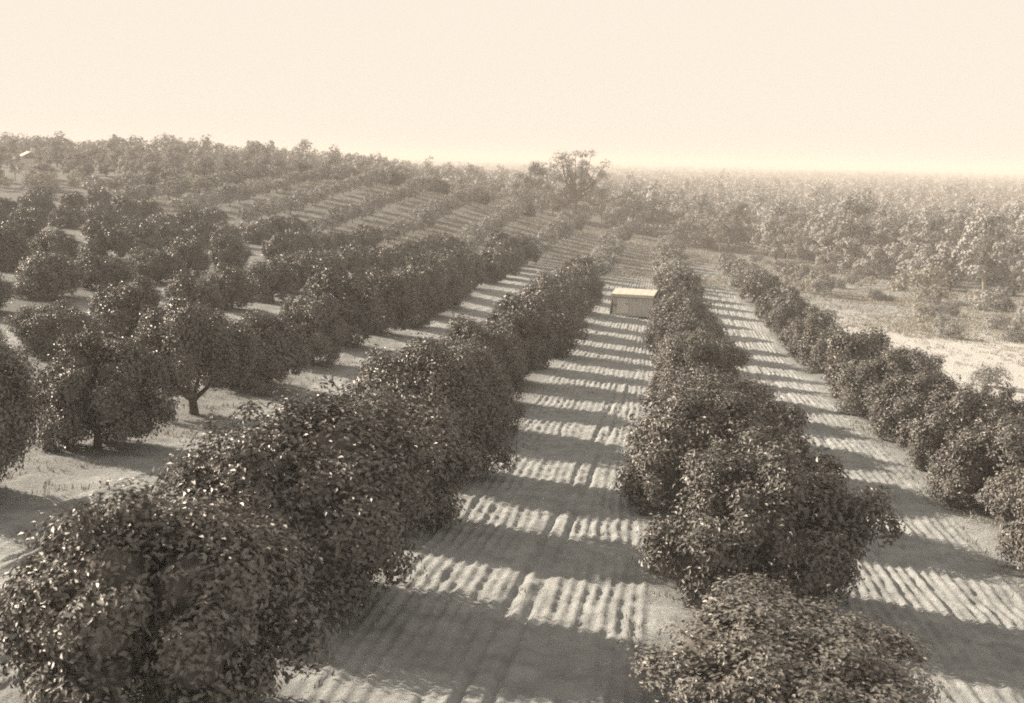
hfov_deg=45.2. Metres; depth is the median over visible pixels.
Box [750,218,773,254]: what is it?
woodland tree
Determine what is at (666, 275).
citrus tree
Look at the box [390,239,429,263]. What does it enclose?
citrus tree
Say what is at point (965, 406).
citrus tree
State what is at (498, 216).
young citrus tree
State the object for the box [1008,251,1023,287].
woodland tree
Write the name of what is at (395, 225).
young citrus tree
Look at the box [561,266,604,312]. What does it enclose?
citrus tree
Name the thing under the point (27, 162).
farmhouse
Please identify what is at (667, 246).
young citrus tree
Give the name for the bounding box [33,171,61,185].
dry brush
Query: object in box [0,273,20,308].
citrus tree
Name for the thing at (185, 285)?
citrus tree
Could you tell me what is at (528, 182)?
woodland tree
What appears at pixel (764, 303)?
citrus tree
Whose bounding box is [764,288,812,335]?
citrus tree
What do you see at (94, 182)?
young citrus tree
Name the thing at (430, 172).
woodland tree
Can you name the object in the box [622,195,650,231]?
woodland tree
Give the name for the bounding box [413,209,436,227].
young citrus tree
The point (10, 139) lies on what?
woodland tree
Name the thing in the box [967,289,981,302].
dry brush
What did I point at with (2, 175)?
dry brush
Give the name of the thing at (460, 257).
citrus tree
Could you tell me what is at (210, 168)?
young citrus tree
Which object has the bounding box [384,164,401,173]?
woodland tree
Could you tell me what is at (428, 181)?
young citrus tree
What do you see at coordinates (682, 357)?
citrus tree
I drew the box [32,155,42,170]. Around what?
woodland tree
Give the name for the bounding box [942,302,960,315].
scrub bush
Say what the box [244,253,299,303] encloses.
citrus tree
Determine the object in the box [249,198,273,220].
young citrus tree
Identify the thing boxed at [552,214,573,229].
young citrus tree
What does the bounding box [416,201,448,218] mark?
young citrus tree
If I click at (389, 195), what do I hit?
young citrus tree
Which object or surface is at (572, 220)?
young citrus tree
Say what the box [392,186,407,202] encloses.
young citrus tree
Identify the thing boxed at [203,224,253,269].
citrus tree
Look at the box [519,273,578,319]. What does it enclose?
citrus tree
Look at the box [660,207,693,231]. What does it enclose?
woodland tree
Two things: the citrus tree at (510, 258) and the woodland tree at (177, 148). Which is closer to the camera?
the citrus tree at (510, 258)
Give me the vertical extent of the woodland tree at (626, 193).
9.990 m
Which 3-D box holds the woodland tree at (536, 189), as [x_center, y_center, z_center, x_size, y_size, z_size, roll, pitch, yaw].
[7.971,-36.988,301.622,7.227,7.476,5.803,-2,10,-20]
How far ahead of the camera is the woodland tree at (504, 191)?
296.96 m
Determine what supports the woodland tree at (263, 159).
on the ground at (464, 621)
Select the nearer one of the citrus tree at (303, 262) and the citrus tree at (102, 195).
the citrus tree at (303, 262)
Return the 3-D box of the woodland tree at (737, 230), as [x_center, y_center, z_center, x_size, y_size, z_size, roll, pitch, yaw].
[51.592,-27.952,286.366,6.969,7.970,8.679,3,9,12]
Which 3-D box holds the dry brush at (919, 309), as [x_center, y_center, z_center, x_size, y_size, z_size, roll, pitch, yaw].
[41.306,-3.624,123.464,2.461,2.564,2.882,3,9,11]
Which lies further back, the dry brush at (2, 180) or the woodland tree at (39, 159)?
the woodland tree at (39, 159)
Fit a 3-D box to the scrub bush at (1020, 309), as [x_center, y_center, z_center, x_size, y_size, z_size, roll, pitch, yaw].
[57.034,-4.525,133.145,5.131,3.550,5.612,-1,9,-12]
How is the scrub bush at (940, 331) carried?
on the ground at (464, 621)
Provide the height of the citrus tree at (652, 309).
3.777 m
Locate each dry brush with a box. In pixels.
[0,173,16,186]
[0,178,11,187]
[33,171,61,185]
[35,170,58,187]
[44,180,59,190]
[65,171,86,186]
[183,172,201,189]
[783,275,793,283]
[792,280,807,290]
[800,279,822,293]
[810,264,821,270]
[863,275,876,284]
[887,265,952,301]
[911,303,935,322]
[918,315,942,331]
[945,292,958,299]
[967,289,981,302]
[1013,322,1023,329]
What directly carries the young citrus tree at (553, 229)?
on the ground at (464, 621)
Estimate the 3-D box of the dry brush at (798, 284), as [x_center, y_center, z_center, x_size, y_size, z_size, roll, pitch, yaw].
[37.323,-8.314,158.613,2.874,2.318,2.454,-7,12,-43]
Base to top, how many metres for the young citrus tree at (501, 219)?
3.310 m
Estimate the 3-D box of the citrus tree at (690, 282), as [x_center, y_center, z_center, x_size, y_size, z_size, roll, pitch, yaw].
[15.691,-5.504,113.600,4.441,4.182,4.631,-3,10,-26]
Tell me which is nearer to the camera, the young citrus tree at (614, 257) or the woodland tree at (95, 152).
the young citrus tree at (614, 257)
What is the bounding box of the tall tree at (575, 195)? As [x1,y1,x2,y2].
[548,149,611,214]
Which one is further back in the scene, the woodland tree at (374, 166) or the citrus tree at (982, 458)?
the woodland tree at (374, 166)
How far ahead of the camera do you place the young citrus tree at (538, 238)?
168.42 m
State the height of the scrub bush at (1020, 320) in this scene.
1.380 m
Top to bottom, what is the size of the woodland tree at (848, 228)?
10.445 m
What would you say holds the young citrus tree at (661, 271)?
on the ground at (464, 621)
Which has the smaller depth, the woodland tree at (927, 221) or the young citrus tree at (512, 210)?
the woodland tree at (927, 221)
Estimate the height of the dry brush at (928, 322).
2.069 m
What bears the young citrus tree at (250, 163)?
on the ground at (464, 621)
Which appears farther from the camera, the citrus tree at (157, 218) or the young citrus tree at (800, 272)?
the young citrus tree at (800, 272)
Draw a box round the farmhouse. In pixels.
[16,148,45,169]
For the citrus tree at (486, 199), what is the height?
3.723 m
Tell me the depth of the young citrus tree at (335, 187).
206.17 m
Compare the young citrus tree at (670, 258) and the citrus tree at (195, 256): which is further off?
the young citrus tree at (670, 258)
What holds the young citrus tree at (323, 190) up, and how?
on the ground at (464, 621)
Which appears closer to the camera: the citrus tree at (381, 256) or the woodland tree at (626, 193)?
the citrus tree at (381, 256)
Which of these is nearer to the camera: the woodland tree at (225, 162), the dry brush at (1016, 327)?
the dry brush at (1016, 327)
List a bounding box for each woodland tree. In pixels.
[0,145,8,152]
[0,152,7,164]
[1,152,12,164]
[4,139,20,155]
[5,153,24,179]
[6,136,19,153]
[16,138,31,158]
[20,148,37,158]
[29,162,55,174]
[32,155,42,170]
[34,147,45,158]
[41,146,53,165]
[46,137,67,166]
[52,152,72,165]
[59,159,75,174]
[64,153,81,169]
[72,153,86,167]
[73,166,91,179]
[77,153,89,166]
[77,162,94,181]
[85,147,104,166]
[95,153,106,166]
[97,163,115,175]
[105,138,123,170]
[105,152,118,172]
[107,154,118,174]
[116,159,134,179]
[117,145,136,173]
[126,158,147,178]
[141,161,161,185]
[142,152,159,171]
[160,156,176,169]
[162,143,186,163]
[163,152,181,170]
[166,144,177,165]
[169,153,185,168]
[182,155,196,170]
[184,159,195,175]
[193,147,215,178]
[217,150,234,170]
[228,154,243,166]
[237,145,256,162]
[253,145,271,175]
[254,155,270,176]
[270,159,291,175]
[284,164,298,176]
[322,153,345,173]
[354,161,370,174]
[368,162,382,182]
[377,162,389,183]
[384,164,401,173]
[393,165,411,179]
[399,170,410,180]
[424,167,435,176]
[424,169,441,178]
[426,174,439,179]
[448,181,458,194]
[454,182,470,191]
[455,178,467,185]
[482,180,496,203]
[486,183,498,202]
[496,188,509,201]
[503,187,535,203]
[507,160,550,200]
[529,185,556,213]
[534,183,559,215]
[544,195,562,213]
[553,162,597,209]
[565,201,597,219]
[589,185,616,222]
[602,205,626,226]
[611,188,632,224]
[616,198,632,224]
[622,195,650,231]
[628,196,669,236]
[634,207,662,233]
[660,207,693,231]
[669,218,697,241]
[684,190,719,231]
[688,218,727,248]
[695,215,726,246]
[709,212,734,252]
[719,200,757,249]
[723,215,747,243]
[736,221,755,245]
[744,216,759,249]
[750,215,767,232]
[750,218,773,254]
[755,198,813,257]
[758,206,784,245]
[758,215,795,259]
[776,227,797,259]
[778,212,805,223]
[789,228,811,261]
[790,225,824,261]
[791,220,821,260]
[800,211,829,264]
[807,191,879,251]
[808,229,835,266]
[826,236,867,274]
[827,217,865,271]
[847,196,878,220]
[853,244,899,277]
[856,230,903,265]
[858,219,896,264]
[864,220,893,265]
[868,217,883,226]
[873,202,910,226]
[883,208,904,225]
[886,217,938,270]
[889,220,921,265]
[896,240,954,284]
[897,209,913,221]
[900,229,923,255]
[900,257,927,286]
[903,206,959,258]
[918,217,957,255]
[919,241,987,291]
[939,210,967,270]
[944,207,962,223]
[945,205,971,230]
[950,209,1023,291]
[951,212,978,243]
[960,251,1009,289]
[972,227,1021,286]
[985,208,1013,228]
[988,239,1023,295]
[998,213,1023,257]
[1001,219,1023,259]
[1002,200,1023,229]
[1006,228,1023,271]
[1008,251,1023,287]
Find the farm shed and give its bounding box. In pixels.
[609,288,657,318]
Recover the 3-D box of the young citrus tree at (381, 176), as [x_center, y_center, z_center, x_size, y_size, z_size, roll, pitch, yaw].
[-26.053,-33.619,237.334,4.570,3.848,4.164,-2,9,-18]
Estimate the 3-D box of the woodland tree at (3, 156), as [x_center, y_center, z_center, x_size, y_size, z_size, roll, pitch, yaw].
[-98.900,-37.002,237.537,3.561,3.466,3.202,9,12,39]
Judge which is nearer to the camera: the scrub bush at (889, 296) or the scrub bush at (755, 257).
the scrub bush at (889, 296)
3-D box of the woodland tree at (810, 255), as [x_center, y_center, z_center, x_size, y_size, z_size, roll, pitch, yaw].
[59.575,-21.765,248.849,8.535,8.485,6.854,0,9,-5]
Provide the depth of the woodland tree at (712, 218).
277.93 m
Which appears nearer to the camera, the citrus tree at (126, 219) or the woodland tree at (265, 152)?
the citrus tree at (126, 219)
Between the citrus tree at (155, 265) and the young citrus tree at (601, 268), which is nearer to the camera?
the citrus tree at (155, 265)
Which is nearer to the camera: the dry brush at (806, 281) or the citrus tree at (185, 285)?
the citrus tree at (185, 285)
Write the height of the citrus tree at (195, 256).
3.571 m
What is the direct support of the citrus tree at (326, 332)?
on the ground at (464, 621)
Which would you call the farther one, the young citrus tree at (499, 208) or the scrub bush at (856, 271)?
the young citrus tree at (499, 208)
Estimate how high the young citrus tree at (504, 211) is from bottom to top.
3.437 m
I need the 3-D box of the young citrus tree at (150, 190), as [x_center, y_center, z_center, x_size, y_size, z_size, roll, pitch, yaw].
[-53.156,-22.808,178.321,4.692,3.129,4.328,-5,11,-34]
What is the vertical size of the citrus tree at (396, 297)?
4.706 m
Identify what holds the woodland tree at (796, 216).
on the ground at (464, 621)
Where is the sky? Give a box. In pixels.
[0,0,1023,172]
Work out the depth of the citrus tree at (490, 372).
44.75 m
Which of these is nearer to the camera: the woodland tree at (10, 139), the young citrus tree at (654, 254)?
the young citrus tree at (654, 254)
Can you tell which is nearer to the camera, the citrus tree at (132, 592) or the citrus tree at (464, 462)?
the citrus tree at (132, 592)
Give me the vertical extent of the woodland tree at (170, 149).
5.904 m
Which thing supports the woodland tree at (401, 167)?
on the ground at (464, 621)
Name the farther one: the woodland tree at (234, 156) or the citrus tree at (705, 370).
the woodland tree at (234, 156)
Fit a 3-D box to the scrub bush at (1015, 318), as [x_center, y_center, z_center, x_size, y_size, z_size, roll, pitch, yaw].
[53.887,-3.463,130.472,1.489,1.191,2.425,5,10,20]
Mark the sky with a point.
(897, 85)
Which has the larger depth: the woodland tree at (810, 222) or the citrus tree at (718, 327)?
the woodland tree at (810, 222)
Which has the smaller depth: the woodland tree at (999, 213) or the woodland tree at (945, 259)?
the woodland tree at (945, 259)
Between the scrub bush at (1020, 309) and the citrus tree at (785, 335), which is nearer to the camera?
the citrus tree at (785, 335)
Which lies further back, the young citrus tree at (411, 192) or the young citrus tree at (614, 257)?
the young citrus tree at (411, 192)
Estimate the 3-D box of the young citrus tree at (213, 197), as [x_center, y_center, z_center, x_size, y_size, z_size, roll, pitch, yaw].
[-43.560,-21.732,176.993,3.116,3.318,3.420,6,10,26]
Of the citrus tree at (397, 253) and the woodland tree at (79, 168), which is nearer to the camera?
the citrus tree at (397, 253)
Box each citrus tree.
[0,197,20,213]
[0,206,9,225]
[0,218,32,271]
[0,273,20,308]
[0,326,13,373]
[0,336,49,481]
[0,474,352,702]
[2,296,104,360]
[5,216,43,244]
[6,204,48,229]
[11,248,89,300]
[17,186,56,217]
[27,226,84,261]
[28,320,184,452]
[48,203,86,227]
[58,190,87,210]
[68,248,137,289]
[79,201,120,224]
[79,222,136,257]
[80,213,120,236]
[81,175,105,191]
[85,186,113,206]
[86,272,166,336]
[103,175,125,190]
[109,189,127,202]
[111,196,141,223]
[119,214,151,230]
[120,173,144,187]
[121,181,146,200]
[123,219,158,253]
[123,243,188,281]
[125,288,265,414]
[134,183,160,198]
[134,197,163,218]
[136,174,158,184]
[139,375,454,627]
[145,210,176,226]
[153,219,192,249]
[155,179,182,199]
[156,169,172,182]
[162,173,192,195]
[163,269,224,315]
[164,168,187,178]
[166,234,211,275]
[167,196,202,213]
[175,209,206,230]
[181,163,200,177]
[182,192,209,210]
[185,219,220,248]
[189,177,215,192]
[194,307,314,395]
[196,164,215,175]
[198,261,261,310]
[200,190,222,208]
[201,206,229,224]
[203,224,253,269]
[204,172,222,189]
[208,165,227,174]
[210,220,242,240]
[214,170,235,184]
[216,184,241,205]
[218,182,254,202]
[227,169,253,183]
[236,207,261,223]
[237,221,272,243]
[241,158,253,170]
[241,166,261,180]
[244,179,266,198]
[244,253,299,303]
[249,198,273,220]
[251,162,269,177]
[256,179,274,195]
[256,215,292,234]
[261,229,304,259]
[264,166,282,177]
[264,196,287,216]
[268,178,292,191]
[274,290,349,365]
[276,377,485,538]
[278,170,302,186]
[278,245,331,293]
[279,196,303,213]
[281,255,387,346]
[285,215,312,232]
[289,228,323,254]
[291,171,308,185]
[292,189,311,207]
[293,162,306,174]
[302,169,319,183]
[303,164,312,177]
[304,190,328,205]
[305,217,338,231]
[307,167,331,181]
[309,229,333,252]
[313,188,329,201]
[315,249,347,280]
[317,181,344,198]
[319,163,333,180]
[321,211,352,229]
[326,204,352,219]
[326,229,361,249]
[327,240,372,279]
[332,165,350,179]
[332,165,352,179]
[334,329,523,480]
[336,179,351,194]
[343,203,362,222]
[344,176,360,191]
[347,201,378,218]
[348,167,358,176]
[348,229,376,249]
[351,173,373,188]
[352,224,385,245]
[357,262,439,326]
[358,196,384,215]
[361,264,421,335]
[367,168,388,184]
[367,244,396,273]
[368,193,389,210]
[377,174,392,184]
[379,225,405,242]
[381,189,396,203]
[382,222,406,237]
[383,169,400,185]
[387,246,409,268]
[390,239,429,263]
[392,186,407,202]
[394,216,418,235]
[396,171,406,185]
[396,187,420,199]
[399,179,419,191]
[401,249,450,314]
[405,237,433,260]
[407,216,426,230]
[408,206,440,224]
[409,177,429,193]
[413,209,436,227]
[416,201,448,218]
[416,233,442,257]
[418,252,473,306]
[420,177,434,191]
[424,239,478,292]
[425,196,455,216]
[426,178,439,190]
[427,177,444,192]
[433,232,465,251]
[434,335,526,437]
[436,309,530,401]
[441,179,450,194]
[443,194,460,209]
[449,191,466,207]
[453,189,473,206]
[453,232,481,250]
[454,188,481,201]
[454,246,485,284]
[455,223,488,245]
[456,230,476,243]
[466,186,486,202]
[475,187,490,203]
[476,249,508,282]
[478,216,502,235]
[479,219,497,237]
[479,304,553,380]
[480,290,556,367]
[481,237,519,267]
[484,230,522,265]
[487,212,509,223]
[488,215,505,229]
[488,243,526,275]
[493,208,510,222]
[495,203,518,218]
[503,202,524,218]
[507,201,524,209]
[509,232,539,264]
[518,199,534,216]
[518,202,528,212]
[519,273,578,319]
[520,289,591,356]
[524,232,543,250]
[526,235,542,260]
[527,240,547,260]
[530,267,591,328]
[534,231,558,245]
[535,233,550,244]
[539,240,553,256]
[540,226,559,241]
[545,220,574,236]
[546,219,575,232]
[546,224,569,239]
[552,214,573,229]
[552,264,593,314]
[556,216,576,227]
[558,210,574,220]
[559,255,599,277]
[559,263,600,288]
[560,260,605,289]
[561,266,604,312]
[574,216,582,230]
[577,215,585,230]
[582,257,608,276]
[584,253,612,262]
[589,246,621,265]
[590,254,607,261]
[592,243,627,254]
[592,258,616,275]
[596,239,621,250]
[597,230,624,242]
[597,252,626,266]
[600,242,619,260]
[601,239,626,251]
[605,235,621,242]
[606,227,619,236]
[608,375,819,515]
[613,223,632,240]
[618,227,632,238]
[619,228,626,240]
[626,568,950,702]
[635,421,908,611]
[640,290,722,363]
[642,293,729,350]
[643,363,782,436]
[644,368,815,446]
[646,330,752,392]
[647,288,712,322]
[647,294,712,327]
[648,255,679,268]
[650,249,680,258]
[652,242,674,251]
[652,267,705,291]
[652,313,718,364]
[653,255,693,271]
[654,247,691,262]
[654,282,692,305]
[655,264,687,280]
[655,333,739,392]
[657,242,676,257]
[658,260,698,274]
[660,236,676,244]
[661,238,681,248]
[663,270,702,299]
[665,271,703,295]
[716,251,736,267]
[717,256,746,277]
[727,265,765,287]
[730,260,760,281]
[739,269,780,303]
[754,281,799,323]
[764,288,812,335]
[771,259,792,272]
[776,302,839,357]
[779,262,806,281]
[786,320,845,373]
[792,264,809,280]
[802,271,818,286]
[805,273,835,296]
[806,269,832,293]
[821,324,892,397]
[832,342,961,418]
[860,367,972,442]
[892,379,1023,470]
[918,402,1023,522]
[984,455,1023,571]
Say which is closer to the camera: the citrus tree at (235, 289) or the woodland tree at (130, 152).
the citrus tree at (235, 289)
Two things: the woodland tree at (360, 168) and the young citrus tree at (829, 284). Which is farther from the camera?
the woodland tree at (360, 168)
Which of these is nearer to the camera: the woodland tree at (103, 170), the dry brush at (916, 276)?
the dry brush at (916, 276)
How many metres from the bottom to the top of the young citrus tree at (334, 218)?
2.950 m
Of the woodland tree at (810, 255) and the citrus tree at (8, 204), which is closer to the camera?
the citrus tree at (8, 204)
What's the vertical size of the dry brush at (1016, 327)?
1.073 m
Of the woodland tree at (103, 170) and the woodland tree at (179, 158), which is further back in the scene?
the woodland tree at (179, 158)
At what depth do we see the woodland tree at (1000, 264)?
174.54 m
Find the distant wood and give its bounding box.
[0,131,1023,227]
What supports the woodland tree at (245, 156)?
on the ground at (464, 621)
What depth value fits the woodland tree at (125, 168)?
195.50 m
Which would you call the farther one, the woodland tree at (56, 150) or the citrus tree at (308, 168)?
the citrus tree at (308, 168)
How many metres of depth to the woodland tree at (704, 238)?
271.08 m
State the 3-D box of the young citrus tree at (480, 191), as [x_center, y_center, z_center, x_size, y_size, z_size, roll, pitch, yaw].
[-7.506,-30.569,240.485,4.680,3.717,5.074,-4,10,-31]
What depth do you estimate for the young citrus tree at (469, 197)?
222.86 m
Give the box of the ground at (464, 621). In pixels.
[0,159,1023,702]
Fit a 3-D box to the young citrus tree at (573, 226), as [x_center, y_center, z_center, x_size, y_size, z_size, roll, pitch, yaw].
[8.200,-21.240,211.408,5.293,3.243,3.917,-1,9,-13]
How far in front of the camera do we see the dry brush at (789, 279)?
176.15 m
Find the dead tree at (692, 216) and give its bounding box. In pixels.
[690,203,696,239]
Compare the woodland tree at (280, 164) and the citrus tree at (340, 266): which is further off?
the woodland tree at (280, 164)
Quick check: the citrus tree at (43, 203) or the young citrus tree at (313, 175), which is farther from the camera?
the young citrus tree at (313, 175)
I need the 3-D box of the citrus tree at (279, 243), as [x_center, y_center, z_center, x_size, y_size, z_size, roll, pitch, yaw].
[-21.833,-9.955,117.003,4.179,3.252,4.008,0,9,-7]
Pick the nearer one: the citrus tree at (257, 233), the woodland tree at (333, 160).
the citrus tree at (257, 233)
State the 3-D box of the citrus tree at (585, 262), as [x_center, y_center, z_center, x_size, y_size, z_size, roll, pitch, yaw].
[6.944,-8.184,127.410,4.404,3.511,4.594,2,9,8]
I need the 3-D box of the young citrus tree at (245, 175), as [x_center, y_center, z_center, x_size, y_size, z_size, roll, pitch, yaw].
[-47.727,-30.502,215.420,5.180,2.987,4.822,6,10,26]
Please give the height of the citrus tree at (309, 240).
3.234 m
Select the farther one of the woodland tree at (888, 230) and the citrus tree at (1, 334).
the woodland tree at (888, 230)
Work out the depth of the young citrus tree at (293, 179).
213.74 m
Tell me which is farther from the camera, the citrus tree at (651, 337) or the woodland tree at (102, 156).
the woodland tree at (102, 156)
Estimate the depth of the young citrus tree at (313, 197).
195.24 m
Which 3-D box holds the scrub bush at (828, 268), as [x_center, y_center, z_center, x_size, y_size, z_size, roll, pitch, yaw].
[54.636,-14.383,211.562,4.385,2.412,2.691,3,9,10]
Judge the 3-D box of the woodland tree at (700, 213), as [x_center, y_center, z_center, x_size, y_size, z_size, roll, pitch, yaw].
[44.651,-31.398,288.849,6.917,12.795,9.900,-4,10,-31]
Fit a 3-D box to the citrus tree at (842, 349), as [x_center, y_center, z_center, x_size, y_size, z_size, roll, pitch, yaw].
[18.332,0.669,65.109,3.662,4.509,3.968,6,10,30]
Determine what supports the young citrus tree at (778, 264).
on the ground at (464, 621)
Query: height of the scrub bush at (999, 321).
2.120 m
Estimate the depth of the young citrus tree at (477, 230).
172.78 m
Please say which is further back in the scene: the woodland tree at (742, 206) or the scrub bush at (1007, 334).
the woodland tree at (742, 206)
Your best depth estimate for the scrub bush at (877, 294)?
150.81 m
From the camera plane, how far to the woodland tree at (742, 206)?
273.04 m
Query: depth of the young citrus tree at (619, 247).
185.79 m
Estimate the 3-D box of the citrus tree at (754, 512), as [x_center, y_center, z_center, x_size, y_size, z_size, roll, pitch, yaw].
[5.371,3.759,26.707,5.873,4.145,5.568,7,11,32]
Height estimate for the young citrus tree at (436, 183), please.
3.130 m
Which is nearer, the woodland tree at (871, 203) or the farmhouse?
the farmhouse
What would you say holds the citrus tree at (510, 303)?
on the ground at (464, 621)
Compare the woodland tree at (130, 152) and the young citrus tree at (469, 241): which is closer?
the young citrus tree at (469, 241)
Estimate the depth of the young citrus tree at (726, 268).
170.86 m
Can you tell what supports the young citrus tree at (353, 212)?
on the ground at (464, 621)
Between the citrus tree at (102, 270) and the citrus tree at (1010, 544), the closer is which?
the citrus tree at (1010, 544)
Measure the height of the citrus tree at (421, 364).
5.002 m
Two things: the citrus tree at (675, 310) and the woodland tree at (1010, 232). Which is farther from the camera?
the woodland tree at (1010, 232)
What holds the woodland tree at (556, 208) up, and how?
on the ground at (464, 621)
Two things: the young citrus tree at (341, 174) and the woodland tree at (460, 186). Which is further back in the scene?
the woodland tree at (460, 186)
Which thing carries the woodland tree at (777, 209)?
on the ground at (464, 621)
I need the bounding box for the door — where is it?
[616,298,627,312]
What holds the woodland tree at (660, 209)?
on the ground at (464, 621)
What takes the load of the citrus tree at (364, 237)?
on the ground at (464, 621)
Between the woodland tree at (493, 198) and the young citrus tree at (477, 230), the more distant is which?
the woodland tree at (493, 198)
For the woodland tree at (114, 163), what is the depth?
223.47 m
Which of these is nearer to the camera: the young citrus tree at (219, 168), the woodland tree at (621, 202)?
the young citrus tree at (219, 168)
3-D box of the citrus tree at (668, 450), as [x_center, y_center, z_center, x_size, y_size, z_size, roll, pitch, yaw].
[5.668,2.976,35.104,6.405,4.109,4.865,6,10,27]
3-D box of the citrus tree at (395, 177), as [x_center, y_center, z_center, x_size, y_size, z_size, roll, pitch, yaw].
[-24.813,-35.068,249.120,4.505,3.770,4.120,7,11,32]
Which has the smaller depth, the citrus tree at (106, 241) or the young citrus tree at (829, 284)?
the citrus tree at (106, 241)
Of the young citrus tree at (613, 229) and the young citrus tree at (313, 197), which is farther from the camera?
the young citrus tree at (613, 229)
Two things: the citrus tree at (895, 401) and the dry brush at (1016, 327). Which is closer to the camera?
the citrus tree at (895, 401)
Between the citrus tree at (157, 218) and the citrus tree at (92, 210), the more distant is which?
the citrus tree at (92, 210)
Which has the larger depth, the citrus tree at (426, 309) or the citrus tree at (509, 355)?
the citrus tree at (426, 309)
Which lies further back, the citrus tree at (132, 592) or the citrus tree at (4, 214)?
the citrus tree at (4, 214)
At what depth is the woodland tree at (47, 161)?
253.79 m
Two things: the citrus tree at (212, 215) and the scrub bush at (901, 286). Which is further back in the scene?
the scrub bush at (901, 286)
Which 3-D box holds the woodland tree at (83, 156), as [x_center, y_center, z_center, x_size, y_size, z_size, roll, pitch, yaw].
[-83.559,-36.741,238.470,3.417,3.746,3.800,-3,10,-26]
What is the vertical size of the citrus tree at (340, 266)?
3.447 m
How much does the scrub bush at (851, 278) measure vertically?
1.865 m
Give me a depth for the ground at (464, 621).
32.30 m
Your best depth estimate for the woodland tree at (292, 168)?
240.97 m
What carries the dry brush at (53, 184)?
on the ground at (464, 621)
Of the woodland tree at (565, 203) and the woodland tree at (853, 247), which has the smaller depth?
the woodland tree at (853, 247)
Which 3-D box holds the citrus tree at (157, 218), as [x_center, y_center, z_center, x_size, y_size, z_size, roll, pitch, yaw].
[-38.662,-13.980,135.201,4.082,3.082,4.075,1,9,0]
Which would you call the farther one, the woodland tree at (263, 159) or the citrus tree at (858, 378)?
the woodland tree at (263, 159)
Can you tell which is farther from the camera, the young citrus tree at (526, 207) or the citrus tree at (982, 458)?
the young citrus tree at (526, 207)
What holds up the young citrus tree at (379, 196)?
on the ground at (464, 621)
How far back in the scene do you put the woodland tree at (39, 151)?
277.12 m
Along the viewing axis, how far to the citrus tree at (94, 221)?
120.63 m
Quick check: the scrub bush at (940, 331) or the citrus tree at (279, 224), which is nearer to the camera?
the scrub bush at (940, 331)
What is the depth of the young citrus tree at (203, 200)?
170.03 m
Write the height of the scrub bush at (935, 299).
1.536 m
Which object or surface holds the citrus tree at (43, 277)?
on the ground at (464, 621)
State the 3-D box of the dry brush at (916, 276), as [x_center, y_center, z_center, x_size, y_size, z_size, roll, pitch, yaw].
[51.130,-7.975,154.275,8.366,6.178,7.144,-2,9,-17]
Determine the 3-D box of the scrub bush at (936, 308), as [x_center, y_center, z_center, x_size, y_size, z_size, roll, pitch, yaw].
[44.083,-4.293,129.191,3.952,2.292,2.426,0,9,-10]
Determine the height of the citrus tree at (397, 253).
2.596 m
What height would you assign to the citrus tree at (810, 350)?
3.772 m
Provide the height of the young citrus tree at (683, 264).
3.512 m
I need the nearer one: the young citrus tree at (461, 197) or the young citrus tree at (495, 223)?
the young citrus tree at (495, 223)
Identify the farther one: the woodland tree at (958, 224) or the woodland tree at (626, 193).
the woodland tree at (626, 193)
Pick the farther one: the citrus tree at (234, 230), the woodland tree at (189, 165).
the woodland tree at (189, 165)
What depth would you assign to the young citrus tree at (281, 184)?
205.76 m
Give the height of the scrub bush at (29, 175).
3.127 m
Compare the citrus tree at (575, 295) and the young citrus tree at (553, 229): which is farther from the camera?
the young citrus tree at (553, 229)
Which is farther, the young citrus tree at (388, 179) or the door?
the young citrus tree at (388, 179)
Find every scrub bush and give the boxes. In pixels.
[19,177,59,196]
[20,168,51,185]
[747,252,764,261]
[819,262,839,272]
[834,276,845,288]
[843,273,859,283]
[846,267,865,276]
[865,286,883,300]
[882,294,895,300]
[886,279,909,289]
[918,301,947,315]
[924,294,940,303]
[930,311,950,323]
[930,318,968,339]
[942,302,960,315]
[965,284,1014,310]
[965,361,1012,387]
[983,313,1013,328]
[992,296,1017,311]
[1001,324,1023,342]
[1012,314,1023,320]
[1013,301,1023,315]
[1016,317,1023,323]
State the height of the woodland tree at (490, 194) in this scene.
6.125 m
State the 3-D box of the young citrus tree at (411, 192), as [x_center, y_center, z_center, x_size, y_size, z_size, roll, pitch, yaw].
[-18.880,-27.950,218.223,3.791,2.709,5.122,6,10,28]
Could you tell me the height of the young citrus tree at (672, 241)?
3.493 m
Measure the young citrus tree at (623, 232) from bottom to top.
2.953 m
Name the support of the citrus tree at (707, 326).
on the ground at (464, 621)
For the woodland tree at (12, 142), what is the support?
on the ground at (464, 621)
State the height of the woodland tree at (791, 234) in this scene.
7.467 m
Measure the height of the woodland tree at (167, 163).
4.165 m
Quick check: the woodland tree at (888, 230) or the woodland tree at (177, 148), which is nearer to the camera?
the woodland tree at (888, 230)
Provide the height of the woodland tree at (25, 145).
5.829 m
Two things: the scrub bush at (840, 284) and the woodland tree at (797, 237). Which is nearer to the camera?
the scrub bush at (840, 284)
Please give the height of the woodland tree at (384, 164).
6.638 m
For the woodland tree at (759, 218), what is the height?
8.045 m
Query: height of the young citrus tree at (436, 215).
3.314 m
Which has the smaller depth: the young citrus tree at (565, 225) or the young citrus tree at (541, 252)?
the young citrus tree at (541, 252)
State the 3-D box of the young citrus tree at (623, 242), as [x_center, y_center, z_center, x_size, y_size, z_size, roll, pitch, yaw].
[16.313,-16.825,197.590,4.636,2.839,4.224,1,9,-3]
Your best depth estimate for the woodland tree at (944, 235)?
205.43 m
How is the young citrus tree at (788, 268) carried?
on the ground at (464, 621)
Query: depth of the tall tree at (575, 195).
284.95 m
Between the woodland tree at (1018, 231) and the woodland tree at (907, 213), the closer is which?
the woodland tree at (1018, 231)
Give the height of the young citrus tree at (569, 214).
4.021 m
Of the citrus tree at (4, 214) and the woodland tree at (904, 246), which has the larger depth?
the woodland tree at (904, 246)
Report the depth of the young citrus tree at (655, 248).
203.54 m

